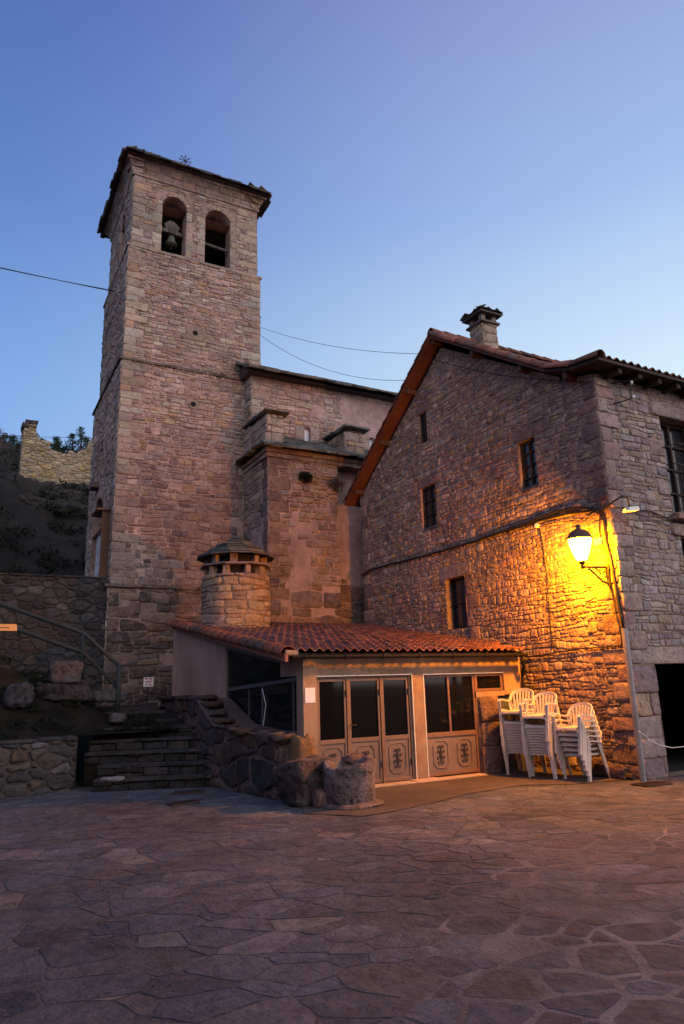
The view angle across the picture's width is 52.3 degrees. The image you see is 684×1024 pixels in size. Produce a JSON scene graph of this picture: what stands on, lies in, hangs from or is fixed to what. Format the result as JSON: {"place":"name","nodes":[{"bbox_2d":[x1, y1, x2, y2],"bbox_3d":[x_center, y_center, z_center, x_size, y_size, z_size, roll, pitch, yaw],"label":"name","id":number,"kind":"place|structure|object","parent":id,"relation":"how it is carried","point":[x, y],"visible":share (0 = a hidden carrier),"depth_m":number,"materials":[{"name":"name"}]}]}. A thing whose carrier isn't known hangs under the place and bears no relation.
{"place":"outdoors","nodes":[
{"label":"outdoors","id":0,"kind":"place"},
{"bbox_2d":[0,438,87,575],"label":"hillside","id":1,"kind":"structure","parent":0,"point":[25,515],"depth_m":29.19,"materials":[{"name":"plant"}]},
{"bbox_2d":[0,428,8,451],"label":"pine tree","id":2,"kind":"object","parent":1,"relation":"on","point":[1,442],"visible":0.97,"depth_m":54.82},
{"bbox_2d":[0,432,12,443],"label":"pine tree","id":3,"kind":"object","parent":1,"relation":"on","point":[4,435],"visible":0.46,"depth_m":83.16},
{"bbox_2d":[7,434,19,446],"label":"pine tree","id":4,"kind":"object","parent":1,"relation":"on","point":[13,438],"visible":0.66,"depth_m":88.05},
{"bbox_2d":[26,478,55,484],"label":"rock outcrop","id":5,"kind":"object","parent":1,"relation":"on","point":[33,480],"visible":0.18,"depth_m":36.16,"materials":[{"name":"stone"}]},
{"bbox_2d":[0,440,88,573],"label":"hillside scrub","id":6,"kind":"object","parent":1,"relation":"on","point":[27,529],"visible":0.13,"depth_m":29.78,"materials":[{"name":"green plant"}]},
{"bbox_2d":[17,492,88,516],"bbox_3d":[-13.563,0.317,32.213,3.935,2.030,3.062,6,-16,-28],"label":"rock outcrop","id":7,"kind":"object","parent":1,"relation":"on","point":[30,499],"visible":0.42,"depth_m":31.36,"materials":[{"name":"stone"}]},
{"bbox_2d":[18,419,92,484],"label":"ruined wall","id":8,"kind":"structure","parent":1,"relation":"on","point":[40,461],"depth_m":38.65,"materials":[{"name":"stone"}]},
{"bbox_2d":[50,436,64,452],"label":"pine tree","id":9,"kind":"object","parent":1,"relation":"on","point":[58,440],"visible":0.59,"depth_m":85.73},
{"bbox_2d":[47,482,89,495],"bbox_3d":[-14.431,-0.854,37.012,2.703,1.515,2.284,6,-16,-28],"label":"rock outcrop","id":10,"kind":"object","parent":1,"relation":"on","point":[77,489],"visible":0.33,"depth_m":36.39,"materials":[{"name":"stone"}]},
{"bbox_2d":[64,433,79,449],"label":"pine tree","id":11,"kind":"object","parent":1,"relation":"on","point":[71,436],"visible":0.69,"depth_m":88.51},
{"bbox_2d":[71,426,87,450],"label":"pine tree","id":12,"kind":"object","parent":1,"relation":"on","point":[80,441],"visible":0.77,"depth_m":88.36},
{"bbox_2d":[77,435,91,450],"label":"pine tree","id":13,"kind":"object","parent":1,"relation":"on","point":[87,441],"visible":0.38,"depth_m":90.60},
{"bbox_2d":[0,659,183,738],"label":"grass bank","id":14,"kind":"structure","parent":0,"point":[84,719],"depth_m":13.69,"materials":[{"name":"plant"}]},
{"bbox_2d":[2,681,34,709],"bbox_3d":[-6.232,3.543,13.448,0.597,0.553,0.446,6,-16,-28],"label":"rock","id":15,"kind":"object","parent":14,"relation":"on","point":[19,696],"visible":1,"depth_m":13.29,"materials":[{"name":"stone"}]},
{"bbox_2d":[0,602,121,712],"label":"handrail","id":16,"kind":"object","parent":14,"relation":"on","point":[84,655],"visible":0.84,"depth_m":14.63,"materials":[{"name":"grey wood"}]},
{"bbox_2d":[32,680,95,701],"bbox_3d":[-5.730,3.693,14.312,1.240,0.469,0.708,6,-16,-28],"label":"rock","id":17,"kind":"object","parent":14,"relation":"on","point":[80,690],"visible":0.76,"depth_m":14.10,"materials":[{"name":"stone"}]},
{"bbox_2d":[47,660,83,683],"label":"stone block","id":18,"kind":"structure","parent":17,"relation":"on","point":[64,672],"depth_m":14.16,"materials":[{"name":"stone"}]},
{"bbox_2d":[0,655,171,740],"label":"bank undergrowth","id":19,"kind":"object","parent":14,"relation":"on","point":[32,675],"visible":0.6,"depth_m":13.69,"materials":[{"name":"green plant"}]},
{"bbox_2d":[0,665,176,721],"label":"steps","id":20,"kind":"structure","parent":14,"relation":"on","point":[148,708],"depth_m":15.40,"materials":[{"name":"stone"}]},
{"bbox_2d":[82,690,127,702],"bbox_3d":[-5.054,3.924,14.819,0.983,0.274,0.453,6,-16,-28],"label":"rock","id":21,"kind":"object","parent":14,"relation":"on","point":[104,696],"visible":0.6,"depth_m":14.66,"materials":[{"name":"stone"}]},
{"bbox_2d":[108,712,126,724],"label":"footing stone","id":22,"kind":"object","parent":14,"relation":"on","point":[115,718],"visible":0.99,"depth_m":13.94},
{"bbox_2d":[143,677,153,702],"bbox_3d":[-4.545,4.327,16.303,0.230,0.895,0.051,6,-16,-28],"label":"notice sign","id":23,"kind":"object","parent":14,"relation":"on","point":[147,682],"visible":0.94,"depth_m":16.35,"materials":[{"name":"metal"}]},
{"bbox_2d":[0,775,683,1023],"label":"plaza paving","id":24,"kind":"structure","parent":0,"point":[384,973],"depth_m":5.54,"materials":[{"name":"stone"}]},
{"bbox_2d":[0,735,77,797],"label":"plaza wall","id":25,"kind":"structure","parent":24,"relation":"on","point":[37,765],"depth_m":12.21,"materials":[{"name":"stone"}]},
{"bbox_2d":[167,799,200,805],"bbox_3d":[-2.416,4.435,10.642,0.484,0.018,0.277,9,-17,-36],"label":"drain cover","id":26,"kind":"object","parent":24,"relation":"on","point":[183,802],"visible":1,"depth_m":10.62,"materials":[{"name":"black metal"}]},
{"bbox_2d":[173,789,204,793],"bbox_3d":[-2.580,4.710,11.734,0.502,0.019,0.287,0,-14,-7],"label":"drain cover","id":27,"kind":"object","parent":24,"relation":"on","point":[188,791],"visible":1,"depth_m":11.72,"materials":[{"name":"black metal"}]},
{"bbox_2d":[630,781,672,786],"bbox_3d":[4.933,4.329,11.103,0.596,0.018,0.316,4,-15,-23],"label":"drain cover","id":28,"kind":"object","parent":24,"relation":"on","point":[651,783],"visible":1,"depth_m":11.07,"materials":[{"name":"black metal"}]},
{"bbox_2d":[0,735,683,1023],"bbox_3d":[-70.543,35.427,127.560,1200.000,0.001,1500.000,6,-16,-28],"label":"ground","id":29,"kind":"structure","parent":0,"point":[139,960],"depth_m":5.89,"materials":[{"name":"stone"}]},
{"bbox_2d":[0,573,107,706],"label":"retaining wall","id":30,"kind":"structure","parent":29,"relation":"on","point":[77,602],"depth_m":18.42,"materials":[{"name":"stone"}]},
{"bbox_2d":[0,624,16,630],"bbox_3d":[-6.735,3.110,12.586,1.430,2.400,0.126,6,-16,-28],"label":"wooden sign","id":31,"kind":"object","parent":30,"relation":"attached to","point":[8,627],"visible":1,"depth_m":13.04,"materials":[{"name":"brown wood"}]},
{"bbox_2d":[83,724,221,791],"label":"stone steps","id":32,"kind":"structure","parent":29,"relation":"on","point":[151,760],"depth_m":12.91,"materials":[{"name":"stone"}]},
{"bbox_2d":[100,776,124,780],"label":"loose stone","id":33,"kind":"object","parent":32,"relation":"on","point":[116,778],"visible":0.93,"depth_m":12.21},
{"bbox_2d":[85,146,397,706],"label":"church","id":34,"kind":"structure","parent":29,"relation":"on","point":[210,431],"depth_m":21.58,"materials":[{"name":"stone"}]},
{"bbox_2d":[0,267,113,291],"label":"overhead wire","id":35,"kind":"object","parent":34,"relation":"attached to","point":[55,279],"visible":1,"depth_m":22.57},
{"bbox_2d":[94,534,100,576],"bbox_3d":[-7.596,1.566,21.946,0.030,2.140,2.000,6,-16,-28],"label":"door","id":36,"kind":"structure","parent":34,"relation":"in","point":[97,559],"depth_m":22.49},
{"bbox_2d":[162,221,183,249],"bbox_3d":[-5.690,-9.202,23.226,0.781,1.060,0.430,-1,-14,-5],"label":"bell","id":37,"kind":"object","parent":34,"relation":"hanging from","point":[171,229],"visible":0.99,"depth_m":23.20,"materials":[{"name":"grey metal"}]},
{"bbox_2d":[298,470,313,482],"bbox_3d":[-1.080,-1.045,20.758,0.509,0.424,0.308,6,-16,-28],"label":"wall plant","id":38,"kind":"object","parent":34,"relation":"attached to","point":[307,477],"depth_m":20.71,"materials":[{"name":"green plant"}]},
{"bbox_2d":[304,428,308,440],"bbox_3d":[-1.192,-2.500,22.930,0.220,0.530,0.020,6,-16,-28],"label":"window pane","id":39,"kind":"structure","parent":34,"relation":"in","point":[306,433],"depth_m":22.94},
{"bbox_2d":[260,335,403,380],"bbox_3d":[-0.429,-4.761,21.130,6.233,3.721,0.013,-14,-19,41],"label":"overhead wire","id":40,"kind":"object","parent":34,"relation":"attached to","point":[336,372],"visible":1,"depth_m":20.73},
{"bbox_2d":[328,477,344,491],"bbox_3d":[-0.160,-0.842,21.219,0.608,0.522,0.369,6,-16,-28],"label":"wall plant","id":41,"kind":"object","parent":34,"relation":"attached to","point":[336,484],"depth_m":21.16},
{"bbox_2d":[261,327,417,353],"bbox_3d":[-0.238,-5.182,20.847,0.013,3.651,7.042,12,-19,-44],"label":"overhead wire","id":42,"kind":"object","parent":34,"relation":"attached to","point":[346,348],"visible":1,"depth_m":20.32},
{"bbox_2d":[311,788,326,807],"bbox_3d":[-0.317,4.130,10.005,0.214,0.303,0.258,6,-16,-28],"label":"loose stone","id":43,"kind":"object","parent":29,"relation":"on","point":[319,798],"visible":0.71,"depth_m":9.93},
{"bbox_2d":[155,536,527,799],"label":"annex building","id":44,"kind":"structure","parent":29,"relation":"on","point":[401,706],"depth_m":12.85,"materials":[{"name":"paint"}]},
{"bbox_2d":[227,648,296,734],"bbox_3d":[-1.531,3.260,13.054,0.061,1.611,3.180,7,-16,-31],"label":"window","id":45,"kind":"structure","parent":44,"relation":"in","point":[255,684],"depth_m":12.95,"materials":[{"name":"glass"}]},
{"bbox_2d":[305,688,314,702],"bbox_3d":[-0.527,3.038,11.549,0.185,0.240,0.006,6,-16,-28],"label":"paper notice","id":46,"kind":"object","parent":44,"relation":"attached to","point":[309,695],"visible":1,"depth_m":11.54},
{"bbox_2d":[317,678,347,758],"bbox_3d":[-0.156,3.701,11.710,0.556,1.750,0.066,6,-16,-28],"label":"door","id":47,"kind":"structure","parent":44,"relation":"in","point":[331,693],"depth_m":11.78,"materials":[{"name":"paint"}]},
{"bbox_2d":[348,677,382,782],"bbox_3d":[0.408,3.754,11.993,0.631,1.750,0.091,6,-16,-28],"label":"door","id":48,"kind":"structure","parent":44,"relation":"in","point":[363,693],"depth_m":12.06,"materials":[{"name":"paint"}]},
{"bbox_2d":[381,677,412,781],"bbox_3d":[0.964,3.813,12.299,0.566,1.750,0.066,6,-16,-28],"label":"door","id":49,"kind":"structure","parent":44,"relation":"in","point":[395,690],"depth_m":12.30,"materials":[{"name":"paint"}]},
{"bbox_2d":[424,674,479,776],"bbox_3d":[2.004,3.902,12.858,1.185,1.765,0.050,6,-16,-28],"label":"door","id":50,"kind":"structure","parent":44,"relation":"in","point":[450,706],"depth_m":12.86,"materials":[{"name":"wood"}]},
{"bbox_2d":[473,673,502,690],"bbox_3d":[2.817,3.288,13.463,0.690,0.330,0.060,6,-16,-28],"label":"window","id":51,"kind":"structure","parent":44,"relation":"in","point":[484,681],"depth_m":13.47,"materials":[{"name":"black glass"}]},
{"bbox_2d":[343,304,683,779],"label":"stone house","id":52,"kind":"structure","parent":29,"relation":"on","point":[455,455],"depth_m":14.43,"materials":[{"name":"brown stone"}]},
{"bbox_2d":[420,413,426,443],"bbox_3d":[2.220,-2.208,18.441,0.070,0.830,0.340,6,-16,-28],"label":"window","id":53,"kind":"structure","parent":52,"relation":"in","point":[423,417],"depth_m":18.50,"materials":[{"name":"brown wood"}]},
{"bbox_2d":[422,484,436,528],"bbox_3d":[2.296,-0.109,17.876,0.070,1.140,0.630,6,-16,-28],"label":"window","id":54,"kind":"structure","parent":52,"relation":"in","point":[428,493],"depth_m":17.97,"materials":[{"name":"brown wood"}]},
{"bbox_2d":[451,577,467,628],"bbox_3d":[2.876,2.160,16.577,0.070,1.200,0.750,6,-16,-28],"label":"window","id":55,"kind":"structure","parent":52,"relation":"in","point":[459,608],"depth_m":16.73,"materials":[{"name":"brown wood"}]},
{"bbox_2d":[361,506,600,577],"bbox_3d":[2.663,0.865,16.677,0.068,0.296,8.904,6,-16,-28],"label":"cable","id":56,"kind":"object","parent":52,"relation":"attached to","point":[515,526],"visible":1,"depth_m":15.50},
{"bbox_2d":[433,359,588,381],"bbox_3d":[3.521,-3.219,15.639,0.019,2.566,4.692,6,-16,-30],"label":"overhead wire","id":57,"kind":"object","parent":52,"relation":"attached to","point":[513,376],"visible":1,"depth_m":15.18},
{"bbox_2d":[520,438,537,488],"bbox_3d":[4.024,-0.999,14.797,0.070,1.090,0.510,6,-16,-28],"label":"window","id":58,"kind":"structure","parent":52,"relation":"in","point":[527,449],"depth_m":14.87,"materials":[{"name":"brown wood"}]},
{"bbox_2d":[539,528,551,648],"bbox_3d":[4.093,1.498,13.919,0.025,2.439,0.092,6,-16,-28],"label":"cable","id":59,"kind":"object","parent":52,"relation":"attached to","point":[547,588],"visible":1,"depth_m":13.89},
{"bbox_2d":[505,509,624,627],"bbox_3d":[4.241,1.209,13.631,0.058,2.358,2.798,6,-16,-28],"label":"cable","id":60,"kind":"object","parent":52,"relation":"attached to","point":[608,552],"visible":0.98,"depth_m":12.70,"materials":[{"name":"rubber"}]},
{"bbox_2d":[539,513,594,526],"bbox_3d":[4.385,0.191,13.551,0.028,0.162,1.530,6,-16,-28],"label":"cable","id":61,"kind":"object","parent":52,"relation":"attached to","point":[567,521],"visible":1,"depth_m":13.56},
{"bbox_2d":[520,645,620,657],"bbox_3d":[4.289,2.669,13.283,0.034,0.122,2.569,6,-16,-28],"label":"cable","id":62,"kind":"object","parent":52,"relation":"attached to","point":[572,650],"visible":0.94,"depth_m":13.15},
{"bbox_2d":[565,524,609,585],"bbox_3d":[4.429,0.769,12.509,0.876,1.115,0.500,6,-16,-28],"label":"street lamp","id":63,"kind":"object","parent":52,"relation":"attached to","point":[578,539],"visible":1,"depth_m":12.35,"materials":[{"name":"black metal"}]},
{"bbox_2d":[593,537,602,545],"bbox_3d":[4.724,0.548,12.847,0.070,0.130,0.160,6,-16,-28],"label":"junction box","id":64,"kind":"object","parent":52,"relation":"attached to","point":[597,541],"visible":0.98,"depth_m":12.81,"materials":[{"name":"white plastic"}]},
{"bbox_2d":[599,511,621,646],"bbox_3d":[4.816,1.175,12.544,0.034,2.466,0.229,6,-16,-28],"label":"cable","id":65,"kind":"object","parent":52,"relation":"attached to","point":[610,582],"visible":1,"depth_m":12.51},
{"bbox_2d":[598,496,629,513],"bbox_3d":[4.933,-0.141,12.693,0.558,0.272,0.206,-9,-16,28],"label":"bracket","id":66,"kind":"object","parent":52,"relation":"attached to","point":[609,504],"visible":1,"depth_m":12.63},
{"bbox_2d":[622,504,639,512],"bbox_3d":[5.204,-0.064,12.590,0.300,0.154,0.180,2,-14,-16],"label":"floodlight","id":67,"kind":"object","parent":66,"relation":"hanging from","point":[631,509],"visible":1,"depth_m":12.53,"materials":[{"name":"white metal"}]},
{"bbox_2d":[610,380,634,403],"bbox_3d":[5.424,-2.316,13.452,0.425,0.462,0.082,-4,-14,8],"label":"insulator bracket","id":68,"kind":"object","parent":52,"relation":"attached to","point":[632,396],"visible":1,"depth_m":13.42,"materials":[{"name":"black metal"}]},
{"bbox_2d":[621,628,646,781],"bbox_3d":[4.926,3.228,11.770,0.103,2.500,0.103,6,-16,-28],"label":"conduit pipe","id":69,"kind":"object","parent":52,"relation":"attached to","point":[634,711],"visible":0.89,"depth_m":11.72,"materials":[{"name":"metal"}]},
{"bbox_2d":[638,731,683,747],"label":"cord","id":70,"kind":"object","parent":69,"relation":"attached to","point":[659,744],"visible":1,"depth_m":11.63,"materials":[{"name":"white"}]},
{"bbox_2d":[621,507,683,522],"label":"cable","id":71,"kind":"object","parent":52,"relation":"attached to","point":[658,514],"visible":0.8,"depth_m":13.26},
{"bbox_2d":[660,422,683,512],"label":"window","id":72,"kind":"structure","parent":52,"relation":"in","point":[671,434],"depth_m":14.39,"materials":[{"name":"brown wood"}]},
{"bbox_2d":[681,540,683,556],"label":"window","id":73,"kind":"structure","parent":52,"relation":"in","point":[682,541],"depth_m":13.85,"materials":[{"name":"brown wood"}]},
{"bbox_2d":[393,824,683,1023],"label":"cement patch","id":74,"kind":"object","parent":29,"relation":"on","point":[506,948],"visible":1,"depth_m":4.70,"materials":[{"name":"concrete"}]},
{"bbox_2d":[0,0,683,449],"label":"sky","id":75,"kind":"structure","parent":0,"point":[423,164],"materials":[{"name":"blue"}]},
{"bbox_2d":[302,768,621,815],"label":"concrete pavement","id":76,"kind":"structure","parent":0,"point":[398,797],"depth_m":11.40,"materials":[{"name":"concrete"}]},
{"bbox_2d":[275,754,333,807],"bbox_3d":[-0.518,4.029,10.373,0.835,0.741,0.640,9,-18,-37],"label":"stone trough","id":77,"kind":"object","parent":76,"relation":"on","point":[299,781],"visible":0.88,"depth_m":10.12,"materials":[{"name":"stone"}]},
{"bbox_2d":[290,733,315,760],"bbox_3d":[-0.607,3.965,10.831,0.401,1.019,0.423,6,-16,-28],"label":"upright stone","id":78,"kind":"object","parent":77,"relation":"on","point":[301,747],"visible":0.45,"depth_m":10.77,"materials":[{"name":"stone"}]},
{"bbox_2d":[320,798,383,809],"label":"base slab","id":79,"kind":"structure","parent":76,"relation":"on","point":[376,802],"depth_m":9.74,"materials":[{"name":"stone"}]},
{"bbox_2d":[322,756,376,804],"bbox_3d":[0.106,3.939,10.211,0.804,0.652,0.804,6,-16,-28],"label":"stone basin","id":80,"kind":"object","parent":79,"relation":"on","point":[348,784],"visible":0.88,"depth_m":9.90,"materials":[{"name":"stone"}]},
{"bbox_2d":[342,752,364,763],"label":"loose stone","id":81,"kind":"object","parent":80,"relation":"on","point":[349,758],"visible":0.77,"depth_m":10.51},
{"bbox_2d":[507,746,547,775],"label":"plastic chair","id":82,"kind":"object","parent":76,"relation":"on","point":[519,753],"visible":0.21,"depth_m":12.80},
{"bbox_2d":[506,738,533,773],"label":"plastic chair","id":83,"kind":"object","parent":82,"relation":"on","point":[516,749],"visible":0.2,"depth_m":12.72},
{"bbox_2d":[505,733,532,765],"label":"plastic chair","id":84,"kind":"object","parent":83,"relation":"on","point":[513,741],"visible":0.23,"depth_m":12.73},
{"bbox_2d":[504,717,534,759],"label":"plastic chair","id":85,"kind":"object","parent":84,"relation":"on","point":[512,736],"visible":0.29,"depth_m":12.73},
{"bbox_2d":[503,719,534,757],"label":"plastic chair","id":86,"kind":"object","parent":85,"relation":"on","point":[510,733],"visible":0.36,"depth_m":12.76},
{"bbox_2d":[505,743,546,767],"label":"plastic chair","id":87,"kind":"object","parent":83,"relation":"on","point":[516,744],"visible":0.2,"depth_m":12.74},
{"bbox_2d":[498,698,533,745],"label":"plastic chair","id":88,"kind":"object","parent":87,"relation":"on","point":[516,721],"visible":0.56,"depth_m":12.82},
{"bbox_2d":[497,688,534,735],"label":"plastic chair","id":89,"kind":"object","parent":88,"relation":"on","point":[515,710],"visible":0.81,"depth_m":13.11,"materials":[{"name":"plastic"}]},
{"bbox_2d":[503,714,529,753],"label":"plastic chair","id":90,"kind":"object","parent":87,"relation":"on","point":[513,731],"visible":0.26,"depth_m":12.79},
{"bbox_2d":[502,705,532,750],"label":"plastic chair","id":91,"kind":"object","parent":90,"relation":"on","point":[512,728],"visible":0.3,"depth_m":12.78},
{"bbox_2d":[502,702,534,748],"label":"plastic chair","id":92,"kind":"object","parent":90,"relation":"on","point":[504,726],"visible":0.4,"depth_m":12.77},
{"bbox_2d":[504,738,531,762],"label":"plastic chair","id":93,"kind":"object","parent":87,"relation":"on","point":[505,760],"visible":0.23,"depth_m":12.74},
{"bbox_2d":[506,745,546,770],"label":"plastic chair","id":94,"kind":"object","parent":82,"relation":"on","point":[511,746],"visible":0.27,"depth_m":12.73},
{"bbox_2d":[528,742,571,778],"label":"plastic chair","id":95,"kind":"object","parent":76,"relation":"on","point":[544,763],"visible":0.28,"depth_m":12.35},
{"bbox_2d":[528,746,571,776],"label":"plastic chair","id":96,"kind":"object","parent":95,"relation":"on","point":[541,751],"visible":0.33,"depth_m":12.26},
{"bbox_2d":[527,737,570,773],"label":"plastic chair","id":97,"kind":"object","parent":96,"relation":"on","point":[536,748],"visible":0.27,"depth_m":12.31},
{"bbox_2d":[526,744,569,770],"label":"plastic chair","id":98,"kind":"object","parent":97,"relation":"on","point":[536,745],"visible":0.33,"depth_m":12.31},
{"bbox_2d":[526,721,561,767],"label":"plastic chair","id":99,"kind":"object","parent":98,"relation":"on","point":[542,743],"visible":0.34,"depth_m":12.22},
{"bbox_2d":[525,727,568,764],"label":"plastic chair","id":100,"kind":"object","parent":99,"relation":"on","point":[535,740],"visible":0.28,"depth_m":12.30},
{"bbox_2d":[525,716,568,762],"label":"plastic chair","id":101,"kind":"object","parent":100,"relation":"on","point":[535,737],"visible":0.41,"depth_m":12.30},
{"bbox_2d":[524,712,567,759],"bbox_3d":[3.618,3.960,12.464,0.604,0.835,0.604,-14,-19,41],"label":"plastic chair","id":102,"kind":"object","parent":101,"relation":"on","point":[542,735],"visible":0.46,"depth_m":12.24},
{"bbox_2d":[523,709,565,756],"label":"plastic chair","id":103,"kind":"object","parent":102,"relation":"on","point":[534,732],"visible":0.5,"depth_m":12.26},
{"bbox_2d":[522,701,558,751],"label":"plastic chair","id":104,"kind":"object","parent":103,"relation":"on","point":[540,725],"visible":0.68,"depth_m":12.37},
{"bbox_2d":[523,706,559,753],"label":"plastic chair","id":105,"kind":"object","parent":103,"relation":"on","point":[533,729],"visible":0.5,"depth_m":12.33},
{"bbox_2d":[519,691,560,741],"bbox_3d":[3.576,3.658,12.504,0.604,0.835,0.604,-15,-19,43],"label":"plastic chair","id":106,"kind":"object","parent":105,"relation":"on","point":[542,714],"visible":0.85,"depth_m":12.52,"materials":[{"name":"plastic"}]},
{"bbox_2d":[562,730,609,781],"bbox_3d":[4.201,4.172,12.053,0.604,0.835,0.604,8,-17,-35],"label":"plastic chair","id":107,"kind":"object","parent":76,"relation":"on","point":[591,752],"visible":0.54,"depth_m":11.96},
{"bbox_2d":[560,725,607,775],"bbox_3d":[4.167,4.085,12.054,0.604,0.835,0.604,9,-17,-36],"label":"plastic chair","id":108,"kind":"object","parent":107,"relation":"on","point":[575,749],"visible":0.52,"depth_m":11.94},
{"bbox_2d":[559,720,607,770],"bbox_3d":[4.138,3.998,12.056,0.604,0.835,0.604,8,-17,-35],"label":"plastic chair","id":109,"kind":"object","parent":108,"relation":"on","point":[571,743],"visible":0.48,"depth_m":11.94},
{"bbox_2d":[557,716,605,765],"bbox_3d":[4.109,3.910,12.055,0.604,0.835,0.604,9,-17,-36],"label":"plastic chair","id":110,"kind":"object","parent":109,"relation":"on","point":[571,738],"visible":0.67,"depth_m":11.96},
{"bbox_2d":[555,707,603,760],"bbox_3d":[4.080,3.821,12.053,0.604,0.835,0.604,9,-17,-36],"label":"plastic chair","id":111,"kind":"object","parent":110,"relation":"on","point":[570,733],"visible":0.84,"depth_m":11.96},
{"bbox_2d":[552,702,601,754],"bbox_3d":[4.051,3.736,12.061,0.604,0.835,0.604,8,-17,-35],"label":"plastic chair","id":112,"kind":"object","parent":111,"relation":"on","point":[579,719],"visible":0.91,"depth_m":12.06,"materials":[{"name":"plastic"}]},
{"bbox_2d":[592,763,628,779],"bbox_3d":[4.625,4.489,12.036,0.233,0.278,0.784,6,-16,-28],"label":"rock","id":113,"kind":"object","parent":76,"relation":"on","point":[617,771],"visible":0.69,"depth_m":11.86,"materials":[{"name":"stone"}]},
{"bbox_2d":[593,771,635,780],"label":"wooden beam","id":114,"kind":"structure","parent":76,"relation":"on","point":[630,776],"depth_m":11.87,"materials":[{"name":"brown wood"}]}
]}

